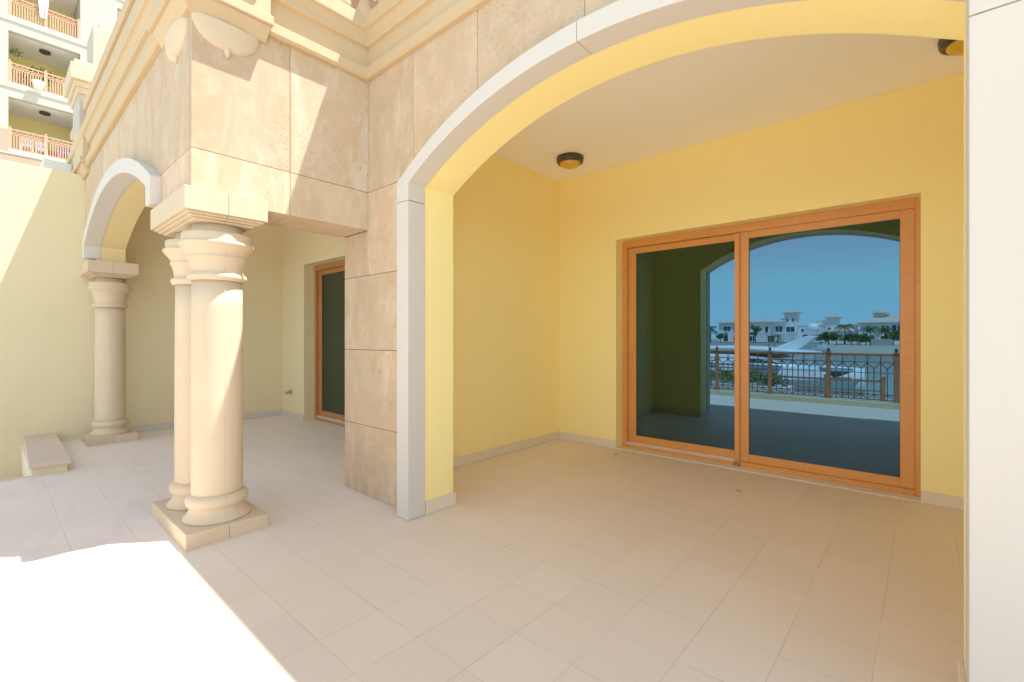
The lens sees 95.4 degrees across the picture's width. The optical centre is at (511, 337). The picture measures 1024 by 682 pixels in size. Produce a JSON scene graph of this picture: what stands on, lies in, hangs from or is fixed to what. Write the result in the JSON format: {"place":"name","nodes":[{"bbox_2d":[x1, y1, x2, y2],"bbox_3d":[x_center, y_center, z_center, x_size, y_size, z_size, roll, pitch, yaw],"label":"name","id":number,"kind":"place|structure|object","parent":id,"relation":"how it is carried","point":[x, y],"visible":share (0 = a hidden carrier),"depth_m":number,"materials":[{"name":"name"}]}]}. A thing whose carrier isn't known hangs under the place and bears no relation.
{"place":"outdoors","nodes":[
{"label":"outdoors","id":0,"kind":"place"},
{"bbox_2d":[0,0,124,166],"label":"apartment tower","id":1,"kind":"structure","parent":0,"point":[54,42],"depth_m":22.52,"materials":[{"name":"beige paint"}]},
{"bbox_2d":[8,45,22,67],"bbox_3d":[-23.045,-12.545,21.658,0.310,1.971,0.519,0,0,42],"label":"tall plant","id":2,"kind":"object","parent":1,"relation":"on","point":[12,52],"visible":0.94,"depth_m":21.61,"materials":[{"name":"green plant"}]},
{"bbox_2d":[20,137,32,151],"bbox_3d":[-22.820,-8.991,21.895,0.440,0.879,0.440,0,0,42],"label":"balcony chair","id":3,"kind":"object","parent":1,"relation":"on","point":[26,143],"visible":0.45,"depth_m":21.95,"materials":[{"name":"white paint"}]},
{"bbox_2d":[17,66,57,90],"bbox_3d":[-22.400,-12.187,22.026,1.295,1.350,1.344,0,0,-3],"label":"potted plant","id":4,"kind":"object","parent":1,"relation":"on","point":[37,84],"visible":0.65,"depth_m":21.70,"materials":[{"name":"green plant"}]},
{"bbox_2d":[36,141,43,152],"bbox_3d":[-22.563,-8.991,22.335,0.440,0.879,0.440,0,0,42],"label":"balcony chair","id":5,"kind":"object","parent":1,"relation":"on","point":[39,146],"visible":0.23,"depth_m":22.36,"materials":[{"name":"white fabric"}]},
{"bbox_2d":[38,0,48,18],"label":"towel","id":6,"kind":"object","parent":1,"relation":"hanging from","point":[43,4],"visible":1,"depth_m":21.86,"materials":[{"name":"white fabric"}]},
{"bbox_2d":[58,145,70,158],"bbox_3d":[-21.883,-8.991,22.802,0.440,0.879,0.440,0,0,42],"label":"balcony chair","id":7,"kind":"object","parent":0,"point":[62,151],"visible":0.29,"depth_m":22.84,"materials":[{"name":"white plastic"}]},
{"bbox_2d":[0,415,963,681],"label":"terrace floor","id":8,"kind":"structure","parent":0,"point":[560,561],"depth_m":2.53,"materials":[{"name":"tile"}]},
{"bbox_2d":[0,476,30,481],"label":"floor edge strip","id":9,"kind":"object","parent":8,"relation":"on","point":[14,478],"visible":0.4,"depth_m":4.29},
{"bbox_2d":[23,433,70,475],"bbox_3d":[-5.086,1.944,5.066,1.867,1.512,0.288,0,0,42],"label":"ledge","id":10,"kind":"object","parent":8,"relation":"on","point":[46,453],"visible":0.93,"depth_m":4.74,"materials":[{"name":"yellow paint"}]},
{"bbox_2d":[82,428,137,446],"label":"column plinth","id":11,"kind":"structure","parent":8,"relation":"on","point":[88,440],"depth_m":5.72,"materials":[{"name":"stone"}]},
{"bbox_2d":[87,277,132,435],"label":"column","id":12,"kind":"structure","parent":11,"relation":"on","point":[110,297],"depth_m":5.77,"materials":[{"name":"stone"}]},
{"bbox_2d":[80,259,138,280],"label":"impost block","id":13,"kind":"structure","parent":12,"relation":"on","point":[91,269],"depth_m":5.71,"materials":[{"name":"stone"}]},
{"bbox_2d":[0,159,281,479],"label":"boundary wall","id":14,"kind":"structure","parent":8,"relation":"on","point":[47,335],"depth_m":5.92,"materials":[{"name":"yellow paint"}]},
{"bbox_2d":[40,159,72,172],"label":"coping block","id":15,"kind":"structure","parent":14,"relation":"on","point":[56,165],"depth_m":6.39,"materials":[{"name":"white paint"}]},
{"bbox_2d":[150,498,268,551],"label":"column plinth","id":16,"kind":"structure","parent":8,"relation":"on","point":[185,538],"depth_m":3.03,"materials":[{"name":"stone"}]},
{"bbox_2d":[162,232,190,510],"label":"column","id":17,"kind":"structure","parent":16,"relation":"on","point":[175,254],"depth_m":3.28,"materials":[{"name":"stone"}]},
{"bbox_2d":[178,222,254,525],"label":"column","id":18,"kind":"structure","parent":16,"relation":"on","point":[218,255],"depth_m":3.03,"materials":[{"name":"stone"}]},
{"bbox_2d":[150,184,267,236],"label":"impost block","id":19,"kind":"structure","parent":18,"relation":"on","point":[184,207],"depth_m":3.02,"materials":[{"name":"stone"}]},
{"bbox_2d":[65,0,1023,681],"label":"apartment building","id":20,"kind":"structure","parent":8,"relation":"on","point":[399,156],"depth_m":3.57,"materials":[{"name":"beige stone"}]},
{"bbox_2d":[64,23,112,167],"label":"parapet pier","id":21,"kind":"structure","parent":20,"relation":"on","point":[79,77],"depth_m":6.14,"materials":[{"name":"beige paint"}]},
{"bbox_2d":[284,389,292,393],"bbox_3d":[-3.630,0.880,7.559,0.090,0.070,0.100,0,0,42],"label":"wall light","id":22,"kind":"object","parent":20,"relation":"attached to","point":[289,391],"visible":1,"depth_m":7.55,"materials":[{"name":"metal"}]},
{"bbox_2d":[314,259,345,426],"bbox_3d":[-2.095,0.078,6.554,2.728,2.440,0.175,0,0,42],"label":"sliding door","id":23,"kind":"structure","parent":20,"relation":"attached to","point":[329,342],"depth_m":7.19,"materials":[{"name":"brown glass"}]},
{"bbox_2d":[351,0,377,9],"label":"upper window","id":24,"kind":"structure","parent":20,"relation":"in","point":[355,3],"depth_m":7.42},
{"bbox_2d":[556,152,583,168],"bbox_3d":[0.644,-1.942,5.175,0.304,0.118,0.304,0,0,42],"label":"ceiling light","id":25,"kind":"object","parent":20,"relation":"attached to","point":[570,160],"visible":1,"depth_m":5.08,"materials":[{"name":"brown metal"}]},
{"bbox_2d":[622,197,920,496],"bbox_3d":[2.345,0.078,4.700,2.673,2.440,0.175,0,0,42],"label":"sliding door","id":26,"kind":"structure","parent":20,"relation":"attached to","point":[791,345],"depth_m":4.43,"materials":[{"name":"glass"}]},
{"bbox_2d":[937,39,963,55],"bbox_3d":[3.000,-1.942,3.060,0.304,0.118,0.304,0,0,42],"label":"ceiling light","id":27,"kind":"object","parent":20,"relation":"attached to","point":[949,47],"visible":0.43,"depth_m":3.08,"materials":[{"name":"brown metal"}]},
{"bbox_2d":[616,446,920,501],"bbox_3d":[2.259,1.293,4.603,2.673,0.011,0.124,0,0,42],"label":"door threshold","id":28,"kind":"object","parent":8,"relation":"on","point":[839,485],"depth_m":4.33,"materials":[{"name":"tile"}]}
]}

